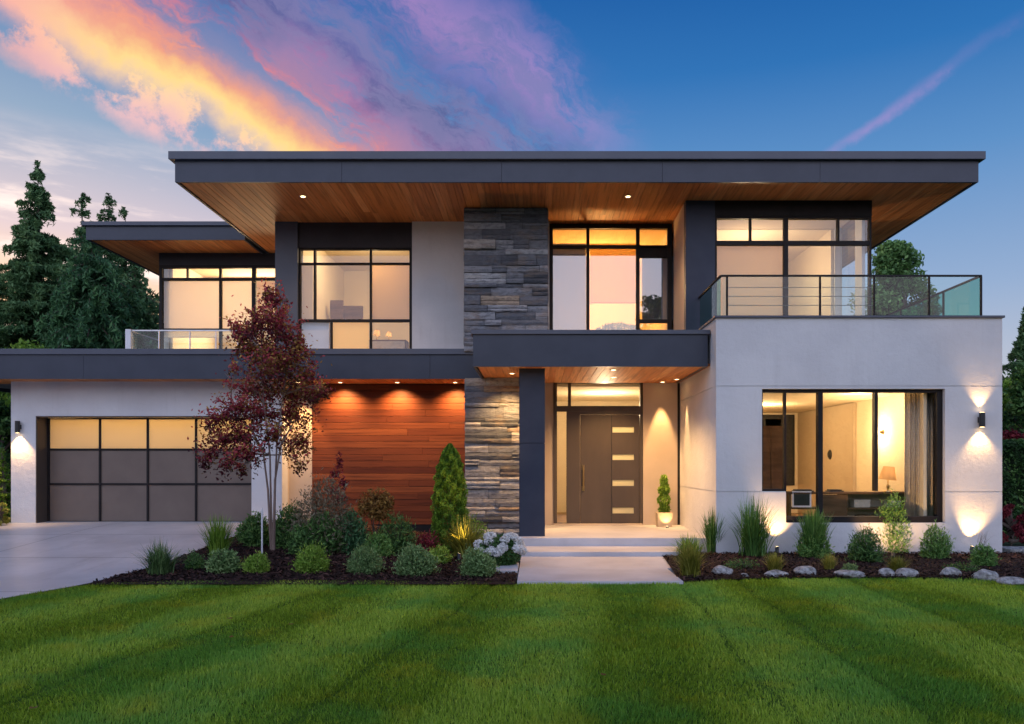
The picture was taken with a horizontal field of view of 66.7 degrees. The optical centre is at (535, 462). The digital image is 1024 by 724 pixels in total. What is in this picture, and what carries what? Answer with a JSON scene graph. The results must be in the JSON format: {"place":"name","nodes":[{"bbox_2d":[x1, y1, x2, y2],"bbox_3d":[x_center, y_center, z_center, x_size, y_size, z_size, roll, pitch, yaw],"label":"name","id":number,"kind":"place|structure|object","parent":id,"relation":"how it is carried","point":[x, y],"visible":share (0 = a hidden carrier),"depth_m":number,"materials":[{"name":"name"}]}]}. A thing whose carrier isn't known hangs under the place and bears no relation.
{"place":"outdoors","nodes":[
{"label":"outdoors","id":0,"kind":"place"},
{"bbox_2d":[0,521,245,599],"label":"driveway","id":1,"kind":"structure","parent":0,"point":[81,555],"depth_m":13.74,"materials":[{"name":"grey concrete"}]},
{"bbox_2d":[0,447,10,522],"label":"young conifer","id":2,"kind":"object","parent":1,"relation":"on","point":[5,490],"visible":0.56,"depth_m":17.37,"materials":[{"name":"green plant"}]},
{"bbox_2d":[0,502,10,525],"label":"yellow shrub","id":3,"kind":"object","parent":1,"relation":"on","point":[6,519],"visible":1,"depth_m":16.67,"materials":[{"name":"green plant"}]},
{"bbox_2d":[87,521,518,583],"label":"bark mulch","id":4,"kind":"object","parent":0,"point":[178,577],"visible":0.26,"depth_m":11.31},
{"bbox_2d":[128,539,189,574],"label":"ornamental grass","id":5,"kind":"object","parent":4,"relation":"on","point":[159,559],"depth_m":11.30,"materials":[{"name":"green plant"}]},
{"bbox_2d":[183,548,204,569],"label":"shrub","id":6,"kind":"object","parent":4,"relation":"on","point":[195,562],"visible":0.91,"depth_m":11.74,"materials":[{"name":"green plant"}]},
{"bbox_2d":[196,513,240,556],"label":"ornamental grass","id":7,"kind":"object","parent":4,"relation":"on","point":[218,534],"depth_m":12.74,"materials":[{"name":"green plant"}]},
{"bbox_2d":[203,546,241,573],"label":"shrub","id":8,"kind":"object","parent":4,"relation":"on","point":[224,561],"visible":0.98,"depth_m":11.45,"materials":[{"name":"green plant"}]},
{"bbox_2d":[233,511,268,547],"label":"shrub","id":9,"kind":"object","parent":4,"relation":"on","point":[250,535],"visible":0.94,"depth_m":13.74,"materials":[{"name":"green plant"}]},
{"bbox_2d":[239,550,270,573],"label":"shrub","id":10,"kind":"object","parent":4,"relation":"on","point":[258,563],"visible":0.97,"depth_m":11.41,"materials":[{"name":"green plant"}]},
{"bbox_2d":[187,277,335,550],"bbox_3d":[-4.718,-0.855,13.496,2.451,4.749,2.084,0,0,-13],"label":"maple","id":11,"kind":"object","parent":4,"relation":"on","point":[242,334],"visible":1,"depth_m":13.33,"materials":[{"name":"red plant"}]},
{"bbox_2d":[261,508,262,552],"bbox_3d":[-4.579,1.208,13.002,0.027,0.900,0.028,0,0,0],"label":"garden stake","id":12,"kind":"object","parent":4,"relation":"on","point":[261,530],"visible":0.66,"depth_m":12.99,"materials":[{"name":"grey metal"}]},
{"bbox_2d":[266,503,305,549],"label":"shrub","id":13,"kind":"object","parent":4,"relation":"on","point":[280,536],"visible":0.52,"depth_m":13.63,"materials":[{"name":"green plant"}]},
{"bbox_2d":[285,523,319,554],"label":"shrub","id":14,"kind":"object","parent":4,"relation":"on","point":[298,533],"visible":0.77,"depth_m":13.08,"materials":[{"name":"green plant"}]},
{"bbox_2d":[288,540,333,574],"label":"shrub","id":15,"kind":"object","parent":4,"relation":"on","point":[313,563],"visible":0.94,"depth_m":11.51,"materials":[{"name":"green plant"}]},
{"bbox_2d":[281,462,362,556],"bbox_3d":[-3.735,0.845,13.741,1.486,1.728,1.615,0,0,0],"label":"shrub","id":16,"kind":"object","parent":4,"relation":"on","point":[330,506],"visible":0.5,"depth_m":13.47,"materials":[{"name":"green plant"}]},
{"bbox_2d":[302,511,346,554],"bbox_3d":[-3.656,1.206,13.396,0.867,0.894,0.889,0,0,0],"label":"shrub","id":17,"kind":"object","parent":4,"relation":"on","point":[329,532],"visible":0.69,"depth_m":13.24,"materials":[{"name":"green plant"}]},
{"bbox_2d":[326,451,349,507],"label":"tree","id":18,"kind":"object","parent":4,"relation":"on","point":[343,484],"visible":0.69,"depth_m":14.43,"materials":[{"name":"red plant"}]},
{"bbox_2d":[335,505,369,553],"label":"shrub","id":19,"kind":"object","parent":4,"relation":"on","point":[357,537],"visible":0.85,"depth_m":13.46,"materials":[{"name":"green plant"}]},
{"bbox_2d":[344,543,385,574],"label":"shrub","id":20,"kind":"object","parent":4,"relation":"on","point":[366,564],"visible":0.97,"depth_m":11.45,"materials":[{"name":"green plant"}]},
{"bbox_2d":[357,487,394,540],"bbox_3d":[-2.845,1.027,13.896,0.660,1.215,0.668,0,0,0],"label":"shrub","id":21,"kind":"object","parent":4,"relation":"on","point":[375,506],"visible":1,"depth_m":13.77,"materials":[{"name":"brown plant"}]},
{"bbox_2d":[363,530,395,556],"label":"shrub","id":22,"kind":"object","parent":4,"relation":"on","point":[380,542],"visible":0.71,"depth_m":13.33,"materials":[{"name":"green plant"}]},
{"bbox_2d":[375,509,420,554],"bbox_3d":[-2.506,1.260,13.889,0.862,0.912,0.906,0,0,-44],"label":"shrub","id":23,"kind":"object","parent":4,"relation":"on","point":[396,539],"visible":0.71,"depth_m":13.80,"materials":[{"name":"green plant"}]},
{"bbox_2d":[388,540,442,577],"bbox_3d":[-1.745,1.418,11.383,0.785,0.612,0.801,0,0,0],"label":"shrub","id":24,"kind":"object","parent":4,"relation":"on","point":[419,562],"visible":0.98,"depth_m":11.25,"materials":[{"name":"green plant"}]},
{"bbox_2d":[412,529,444,553],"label":"shrub","id":25,"kind":"object","parent":4,"relation":"on","point":[428,542],"visible":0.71,"depth_m":13.99,"materials":[{"name":"red plant"}]},
{"bbox_2d":[428,543,452,563],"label":"shrub","id":26,"kind":"object","parent":4,"relation":"on","point":[440,553],"visible":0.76,"depth_m":12.64,"materials":[{"name":"green plant"}]},
{"bbox_2d":[429,443,469,552],"bbox_3d":[-1.572,0.653,14.264,0.749,2.054,0.747,0,0,0],"label":"evergreen","id":27,"kind":"object","parent":4,"relation":"on","point":[449,457],"visible":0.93,"depth_m":14.10,"materials":[{"name":"green plant"}]},
{"bbox_2d":[436,511,485,557],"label":"ornamental grass","id":28,"kind":"object","parent":4,"relation":"on","point":[463,536],"visible":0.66,"depth_m":13.40,"materials":[{"name":"green plant"}]},
{"bbox_2d":[456,543,499,576],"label":"shrub","id":29,"kind":"object","parent":4,"relation":"on","point":[479,563],"visible":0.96,"depth_m":11.15,"materials":[{"name":"green plant"}]},
{"bbox_2d":[468,513,493,539],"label":"shrub","id":30,"kind":"object","parent":4,"relation":"on","point":[479,527],"visible":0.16,"depth_m":14.71,"materials":[{"name":"green plant"}]},
{"bbox_2d":[473,531,527,565],"bbox_3d":[-0.555,1.366,12.211,0.863,0.594,0.735,0,0,0],"label":"hydrangea","id":31,"kind":"object","parent":4,"relation":"on","point":[498,546],"visible":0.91,"depth_m":12.02,"materials":[{"name":"white plant"}]},
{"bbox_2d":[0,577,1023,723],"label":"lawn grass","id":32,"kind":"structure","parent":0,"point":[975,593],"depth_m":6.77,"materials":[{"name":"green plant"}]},
{"bbox_2d":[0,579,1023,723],"bbox_3d":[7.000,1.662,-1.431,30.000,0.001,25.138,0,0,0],"label":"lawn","id":33,"kind":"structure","parent":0,"point":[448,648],"depth_m":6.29,"materials":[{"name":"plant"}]},
{"bbox_2d":[996,576,1023,584],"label":"rock","id":34,"kind":"object","parent":33,"relation":"on","point":[1009,580],"visible":0.88,"depth_m":10.54,"materials":[{"name":"grey stone"}]},
{"bbox_2d":[0,0,1023,376],"label":"sky","id":35,"kind":"structure","parent":0,"point":[99,93],"materials":[{"name":"blue"}]},
{"bbox_2d":[91,531,1023,585],"bbox_3d":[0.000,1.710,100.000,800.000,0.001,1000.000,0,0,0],"label":"ground","id":36,"kind":"structure","parent":0,"point":[1005,543],"depth_m":11.62,"materials":[{"name":"brown soil"}]},
{"bbox_2d":[0,453,10,506],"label":"hedge","id":37,"kind":"object","parent":36,"relation":"on","point":[8,458],"visible":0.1,"depth_m":19.06,"materials":[{"name":"green plant"}]},
{"bbox_2d":[0,398,10,453],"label":"garden tree","id":38,"kind":"object","parent":36,"relation":"on","point":[5,421],"visible":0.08,"depth_m":21.00,"materials":[{"name":"green plant"}]},
{"bbox_2d":[0,279,45,451],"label":"fir tree","id":39,"kind":"object","parent":36,"relation":"on","point":[5,295],"visible":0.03,"depth_m":29.09,"materials":[{"name":"green plant"}]},
{"bbox_2d":[0,338,48,452],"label":"garden tree","id":40,"kind":"object","parent":36,"relation":"on","point":[5,395],"visible":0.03,"depth_m":22.88,"materials":[{"name":"green plant"}]},
{"bbox_2d":[0,160,81,452],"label":"fir tree","id":41,"kind":"object","parent":36,"relation":"on","point":[31,270],"visible":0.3,"depth_m":29.47,"materials":[{"name":"green plant"}]},
{"bbox_2d":[45,242,67,314],"bbox_3d":[-21.197,-3.799,33.786,7.412,11.825,7.025,0,0,-33],"label":"fir tree","id":42,"kind":"object","parent":36,"relation":"on","point":[58,277],"depth_m":33.96,"materials":[{"name":"green plant"}]},
{"bbox_2d":[0,233,155,453],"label":"weeping cedar","id":43,"kind":"object","parent":36,"relation":"on","point":[93,282],"visible":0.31,"depth_m":25.50,"materials":[{"name":"green plant"}]},
{"bbox_2d":[51,192,107,321],"bbox_3d":[-22.805,-5.351,38.093,9.224,15.811,9.784,0,0,-40],"label":"fir tree","id":44,"kind":"object","parent":36,"relation":"on","point":[81,230],"visible":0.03,"depth_m":37.83,"materials":[{"name":"green plant"}]},
{"bbox_2d":[72,193,148,311],"bbox_3d":[-21.117,-5.595,37.790,10.012,15.567,9.332,0,0,20],"label":"fir tree","id":45,"kind":"object","parent":36,"relation":"on","point":[108,201],"visible":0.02,"depth_m":38.38,"materials":[{"name":"green plant"}]},
{"bbox_2d":[106,206,158,346],"bbox_3d":[-20.896,-5.611,39.429,9.220,14.856,9.186,0,0,0],"label":"fir tree","id":46,"kind":"object","parent":36,"relation":"on","point":[123,211],"visible":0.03,"depth_m":39.37,"materials":[{"name":"green plant"}]},
{"bbox_2d":[107,263,158,348],"bbox_3d":[-14.319,-2.087,27.957,5.092,10.910,5.480,0,0,-16],"label":"weeping cedar","id":47,"kind":"object","parent":36,"relation":"on","point":[151,304],"visible":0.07,"depth_m":27.81,"materials":[{"name":"green plant"}]},
{"bbox_2d":[0,151,1004,560],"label":"house","id":48,"kind":"structure","parent":36,"relation":"on","point":[472,277],"depth_m":16.50,"materials":[{"name":"paint"}]},
{"bbox_2d":[15,421,21,432],"bbox_3d":[-11.408,-0.795,17.132,0.100,0.262,0.134,0,0,0],"label":"wall lamp","id":49,"kind":"object","parent":48,"relation":"attached to","point":[18,426],"visible":1,"depth_m":17.07,"materials":[{"name":"black metal"}]},
{"bbox_2d":[47,418,250,520],"bbox_3d":[-8.662,0.155,17.590,4.744,2.330,0.060,0,0,0],"label":"garage door","id":50,"kind":"structure","parent":48,"relation":"in","point":[99,469],"depth_m":17.59,"materials":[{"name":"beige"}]},
{"bbox_2d":[159,265,274,348],"bbox_3d":[-7.771,-3.720,20.050,3.842,2.740,0.100,0,0,0],"label":"window","id":51,"kind":"structure","parent":48,"relation":"in","point":[254,268],"depth_m":20.01,"materials":[{"name":"black metal"}]},
{"bbox_2d":[330,300,362,318],"bbox_3d":[-4.761,-3.246,19.560,0.806,1.671,0.120,0,0,0],"label":"headboard","id":52,"kind":"object","parent":48,"relation":"on","point":[338,310],"visible":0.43,"depth_m":19.56,"materials":[{"name":"grey fabric"}]},
{"bbox_2d":[299,248,411,348],"bbox_3d":[-4.075,-3.664,17.550,2.571,2.389,0.100,0,0,0],"label":"window","id":53,"kind":"structure","parent":48,"relation":"in","point":[314,320],"depth_m":17.51,"materials":[{"name":"black metal"}]},
{"bbox_2d":[369,340,408,348],"bbox_3d":[-3.505,-2.675,18.490,0.894,0.450,0.420,0,0,0],"label":"sofa","id":54,"kind":"object","parent":48,"relation":"on","point":[390,344],"visible":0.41,"depth_m":18.28,"materials":[{"name":"grey fabric"}]},
{"bbox_2d":[373,330,379,338],"bbox_3d":[-3.781,-3.029,18.450,0.168,0.258,0.170,0,0,0],"label":"table lamp","id":55,"kind":"object","parent":54,"relation":"on","point":[376,332],"visible":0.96,"depth_m":18.40,"materials":[{"name":"beige fabric"}]},
{"bbox_2d":[580,415,639,522],"bbox_3d":[1.665,0.148,17.489,1.336,2.465,0.141,0,0,0],"label":"front door","id":56,"kind":"structure","parent":48,"relation":"in","point":[609,444],"depth_m":17.51,"materials":[{"name":"grey wood"}]},
{"bbox_2d":[549,224,671,329],"bbox_3d":[1.671,-3.865,17.550,2.779,3.030,0.100,0,0,0],"label":"window","id":57,"kind":"structure","parent":48,"relation":"in","point":[642,251],"depth_m":17.51,"materials":[{"name":"black metal"}]},
{"bbox_2d":[594,322,640,329],"bbox_3d":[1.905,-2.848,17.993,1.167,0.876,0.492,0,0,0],"label":"bed","id":58,"kind":"object","parent":48,"relation":"on","point":[618,326],"visible":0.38,"depth_m":17.92,"materials":[{"name":"white fabric"}]},
{"bbox_2d":[655,475,672,526],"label":"potted plant","id":59,"kind":"object","parent":48,"relation":"on","point":[664,516],"visible":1,"depth_m":16.96,"materials":[{"name":"green plant"}]},
{"bbox_2d":[763,426,782,488],"bbox_3d":[4.615,0.305,15.520,0.630,2.070,0.460,0,0,0],"label":"tall cabinet","id":60,"kind":"object","parent":48,"relation":"on","point":[772,457],"visible":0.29,"depth_m":15.29,"materials":[{"name":"brown wood"}]},
{"bbox_2d":[764,418,782,425],"bbox_3d":[6.374,-0.672,20.915,0.500,1.100,0.030,0,0,0],"label":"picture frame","id":61,"kind":"object","parent":48,"relation":"attached to","point":[774,421],"visible":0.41,"depth_m":20.91,"materials":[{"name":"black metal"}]},
{"bbox_2d":[763,415,794,484],"bbox_3d":[6.447,-0.349,20.915,1.000,1.900,0.030,0,0,0],"label":"picture frame","id":62,"kind":"object","parent":48,"relation":"attached to","point":[790,449],"visible":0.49,"depth_m":20.91,"materials":[{"name":"wood"}]},
{"bbox_2d":[715,216,871,314],"bbox_3d":[5.296,-3.765,16.070,3.229,2.630,0.100,0,0,0],"label":"window","id":63,"kind":"structure","parent":48,"relation":"in","point":[785,243],"depth_m":16.02,"materials":[{"name":"black metal"}]},
{"bbox_2d":[827,450,831,459],"bbox_3d":[7.037,-0.200,18.600,0.115,0.258,0.260,0,0,0],"label":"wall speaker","id":64,"kind":"object","parent":48,"relation":"attached to","point":[829,454],"depth_m":18.54,"materials":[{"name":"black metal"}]},
{"bbox_2d":[786,491,903,515],"bbox_3d":[5.910,0.943,14.835,2.349,0.795,0.470,0,0,0],"label":"sideboard","id":65,"kind":"object","parent":48,"relation":"on","point":[839,503],"visible":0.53,"depth_m":14.64,"materials":[{"name":"brown wood"}]},
{"bbox_2d":[792,491,810,506],"bbox_3d":[4.988,0.680,14.609,0.360,0.300,0.018,0,0,0],"label":"picture frame","id":66,"kind":"object","parent":65,"relation":"on","point":[801,500],"visible":1,"depth_m":14.61,"materials":[{"name":"white paint"}]},
{"bbox_2d":[855,514,877,515],"bbox_3d":[6.278,1.038,14.800,0.352,0.104,0.212,0,0,0],"label":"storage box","id":67,"kind":"object","parent":65,"relation":"on","point":[865,515],"visible":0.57,"depth_m":14.79,"materials":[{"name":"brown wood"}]},
{"bbox_2d":[878,466,896,491],"bbox_3d":[6.686,0.302,14.800,0.321,0.487,0.323,0,0,0],"label":"table lamp","id":68,"kind":"object","parent":65,"relation":"on","point":[887,473],"visible":1,"depth_m":14.71,"materials":[{"name":"beige fabric"}]},
{"bbox_2d":[762,389,942,522],"bbox_3d":[5.713,-0.130,14.115,3.293,2.410,0.170,0,0,0],"label":"window","id":69,"kind":"structure","parent":48,"relation":"in","point":[938,393],"depth_m":14.08,"materials":[{"name":"black metal"}]},
{"bbox_2d":[904,393,933,515],"bbox_3d":[7.149,0.005,14.447,0.598,2.630,0.106,0,0,0],"label":"curtain","id":70,"kind":"object","parent":48,"relation":"hanging from","point":[911,450],"visible":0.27,"depth_m":14.44,"materials":[{"name":"grey fabric"}]},
{"bbox_2d":[978,412,984,426],"bbox_3d":[7.981,-0.774,13.932,0.100,0.265,0.134,0,0,0],"label":"wall lamp","id":71,"kind":"object","parent":48,"relation":"attached to","point":[981,419],"visible":1,"depth_m":13.88,"materials":[{"name":"black metal"}]},
{"bbox_2d":[847,239,941,314],"bbox_3d":[14.404,-3.615,30.737,6.424,10.739,6.684,0,0,33],"label":"garden tree","id":72,"kind":"object","parent":36,"relation":"on","point":[896,257],"visible":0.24,"depth_m":30.58,"materials":[{"name":"green plant"}]},
{"bbox_2d":[1002,307,1023,432],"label":"fir tree","id":73,"kind":"object","parent":36,"relation":"on","point":[1017,352],"visible":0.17,"depth_m":32.96,"materials":[{"name":"green plant"}]},
{"bbox_2d":[1002,438,1023,533],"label":"hedge","id":74,"kind":"object","parent":36,"relation":"on","point":[1012,471],"visible":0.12,"depth_m":18.71,"materials":[{"name":"green plant"}]},
{"bbox_2d":[1002,361,1023,437],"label":"garden tree","id":75,"kind":"object","parent":36,"relation":"on","point":[1014,404],"visible":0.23,"depth_m":23.98,"materials":[{"name":"green plant"}]},
{"bbox_2d":[1002,503,1023,545],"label":"red shrub","id":76,"kind":"object","parent":36,"relation":"on","point":[1011,525],"visible":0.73,"depth_m":15.54,"materials":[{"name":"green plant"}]},
{"bbox_2d":[1002,429,1023,439],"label":"red shrub","id":77,"kind":"object","parent":36,"relation":"on","point":[1008,435],"visible":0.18,"depth_m":20.89,"materials":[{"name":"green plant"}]},
{"bbox_2d":[496,556,682,583],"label":"walkway","id":78,"kind":"structure","parent":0,"point":[599,569],"depth_m":11.72,"materials":[{"name":"concrete"}]},
{"bbox_2d":[696,505,729,552],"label":"ornamental grass","id":79,"kind":"object","parent":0,"point":[709,531],"depth_m":14.03,"materials":[{"name":"green plant"}]},
{"bbox_2d":[792,489,813,491],"bbox_3d":[5.079,0.523,14.820,0.360,0.043,0.200,0,0,0],"label":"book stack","id":80,"kind":"object","parent":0,"point":[802,490],"visible":0.93,"depth_m":14.74,"materials":[{"name":"paper"}]},
{"bbox_2d":[817,553,839,569],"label":"ornamental grass","id":81,"kind":"object","parent":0,"point":[827,562],"depth_m":11.74,"materials":[{"name":"green plant"}]},
{"bbox_2d":[825,489,843,491],"bbox_3d":[5.688,0.523,14.820,0.280,0.043,0.200,0,0,0],"label":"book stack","id":82,"kind":"object","parent":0,"point":[833,490],"visible":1,"depth_m":14.72,"materials":[{"name":"paper"}]},
{"bbox_2d":[662,550,1023,580],"bbox_3d":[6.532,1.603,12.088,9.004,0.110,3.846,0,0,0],"label":"bark mulch","id":83,"kind":"object","parent":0,"point":[709,576],"visible":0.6,"depth_m":12.12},
{"bbox_2d":[668,538,709,576],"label":"ornamental grass","id":84,"kind":"object","parent":83,"relation":"on","point":[690,562],"depth_m":11.09,"materials":[{"name":"green plant"}]},
{"bbox_2d":[665,531,713,555],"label":"ornamental grass","id":85,"kind":"object","parent":83,"relation":"on","point":[696,542],"depth_m":13.51,"materials":[{"name":"green plant"}]},
{"bbox_2d":[711,565,732,574],"bbox_3d":[2.717,1.597,11.361,0.318,0.208,0.264,0,0,8],"label":"rock","id":86,"kind":"object","parent":83,"relation":"on","point":[719,569],"visible":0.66,"depth_m":11.27,"materials":[{"name":"grey stone"}]},
{"bbox_2d":[723,558,761,568],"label":"shrub","id":87,"kind":"object","parent":83,"relation":"on","point":[749,564],"visible":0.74,"depth_m":11.98,"materials":[{"name":"green plant"}]},
{"bbox_2d":[720,493,779,556],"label":"ornamental grass","id":88,"kind":"object","parent":83,"relation":"on","point":[753,534],"depth_m":13.41,"materials":[{"name":"green plant"}]},
{"bbox_2d":[763,551,785,570],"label":"ornamental grass","id":89,"kind":"object","parent":83,"relation":"on","point":[774,562],"depth_m":11.62,"materials":[{"name":"green plant"}]},
{"bbox_2d":[764,569,788,578],"bbox_3d":[3.481,1.614,11.252,0.359,0.144,0.273,0,0,-33],"label":"rock","id":90,"kind":"object","parent":83,"relation":"on","point":[775,572],"visible":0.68,"depth_m":11.18,"materials":[{"name":"grey stone"}]},
{"bbox_2d":[793,566,815,578],"bbox_3d":[3.927,1.600,11.367,0.314,0.203,0.248,0,0,-23],"label":"rock","id":91,"kind":"object","parent":83,"relation":"on","point":[804,569],"visible":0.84,"depth_m":11.28,"materials":[{"name":"grey stone"}]},
{"bbox_2d":[790,507,835,556],"bbox_3d":[4.777,1.185,13.361,0.810,0.931,0.862,0,0,0],"label":"shrub","id":92,"kind":"object","parent":83,"relation":"on","point":[811,523],"visible":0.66,"depth_m":13.23,"materials":[{"name":"green plant"}]},
{"bbox_2d":[792,525,835,558],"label":"shrub","id":93,"kind":"object","parent":83,"relation":"on","point":[801,547],"visible":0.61,"depth_m":13.23,"materials":[{"name":"green plant"}]},
{"bbox_2d":[840,562,858,570],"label":"shrub","id":94,"kind":"object","parent":83,"relation":"on","point":[849,566],"visible":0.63,"depth_m":11.53,"materials":[{"name":"green plant"}]},
{"bbox_2d":[834,570,865,578],"bbox_3d":[4.531,1.615,11.266,0.454,0.130,0.337,0,0,6],"label":"rock","id":95,"kind":"object","parent":83,"relation":"on","point":[848,574],"visible":0.8,"depth_m":11.15,"materials":[{"name":"grey stone"}]},
{"bbox_2d":[844,521,886,562],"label":"shrub","id":96,"kind":"object","parent":83,"relation":"on","point":[861,549],"visible":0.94,"depth_m":12.61,"materials":[{"name":"green plant"}]},
{"bbox_2d":[878,568,894,578],"bbox_3d":[5.076,1.605,11.258,0.234,0.176,0.161,0,0,12],"label":"rock","id":97,"kind":"object","parent":83,"relation":"on","point":[883,571],"visible":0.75,"depth_m":11.20,"materials":[{"name":"grey stone"}]},
{"bbox_2d":[874,484,912,553],"bbox_3d":[6.470,1.078,14.092,0.719,1.387,0.675,0,0,0],"label":"shrub","id":98,"kind":"object","parent":83,"relation":"on","point":[890,515],"visible":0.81,"depth_m":13.97,"materials":[{"name":"green plant"}]},
{"bbox_2d":[881,555,913,571],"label":"ornamental grass","id":99,"kind":"object","parent":83,"relation":"on","point":[897,564],"depth_m":11.54,"materials":[{"name":"green plant"}]},
{"bbox_2d":[895,568,918,578],"bbox_3d":[5.369,1.605,11.246,0.332,0.176,0.271,0,0,11],"label":"rock","id":100,"kind":"object","parent":83,"relation":"on","point":[906,572],"visible":0.79,"depth_m":11.16,"materials":[{"name":"grey stone"}]},
{"bbox_2d":[918,519,955,558],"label":"shrub","id":101,"kind":"object","parent":83,"relation":"on","point":[934,549],"visible":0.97,"depth_m":13.13,"materials":[{"name":"green plant"}]},
{"bbox_2d":[940,567,961,578],"bbox_3d":[5.994,1.596,11.259,0.308,0.180,0.222,0,0,4],"label":"rock","id":102,"kind":"object","parent":83,"relation":"on","point":[952,571],"visible":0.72,"depth_m":11.19,"materials":[{"name":"grey stone"}]},
{"bbox_2d":[941,561,981,571],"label":"shrub","id":103,"kind":"object","parent":83,"relation":"on","point":[964,567],"visible":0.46,"depth_m":11.66,"materials":[{"name":"green plant"}]},
{"bbox_2d":[967,541,1002,565],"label":"shrub","id":104,"kind":"object","parent":83,"relation":"on","point":[979,557],"visible":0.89,"depth_m":12.16,"materials":[{"name":"green plant"}]},
{"bbox_2d":[971,569,998,580],"bbox_3d":[6.337,1.599,10.985,0.347,0.204,0.251,0,0,6],"label":"rock","id":105,"kind":"object","parent":83,"relation":"on","point":[984,574],"visible":0.8,"depth_m":10.89,"materials":[{"name":"grey stone"}]},
{"bbox_2d":[850,499,870,506],"bbox_3d":[6.163,0.766,14.800,0.312,0.144,0.212,0,0,0],"label":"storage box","id":106,"kind":"object","parent":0,"point":[859,502],"visible":1,"depth_m":14.70,"materials":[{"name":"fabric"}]},
{"bbox_2d":[1002,546,1023,552],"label":"path","id":107,"kind":"structure","parent":0,"point":[1010,549],"depth_m":14.74,"materials":[{"name":"grey concrete"}]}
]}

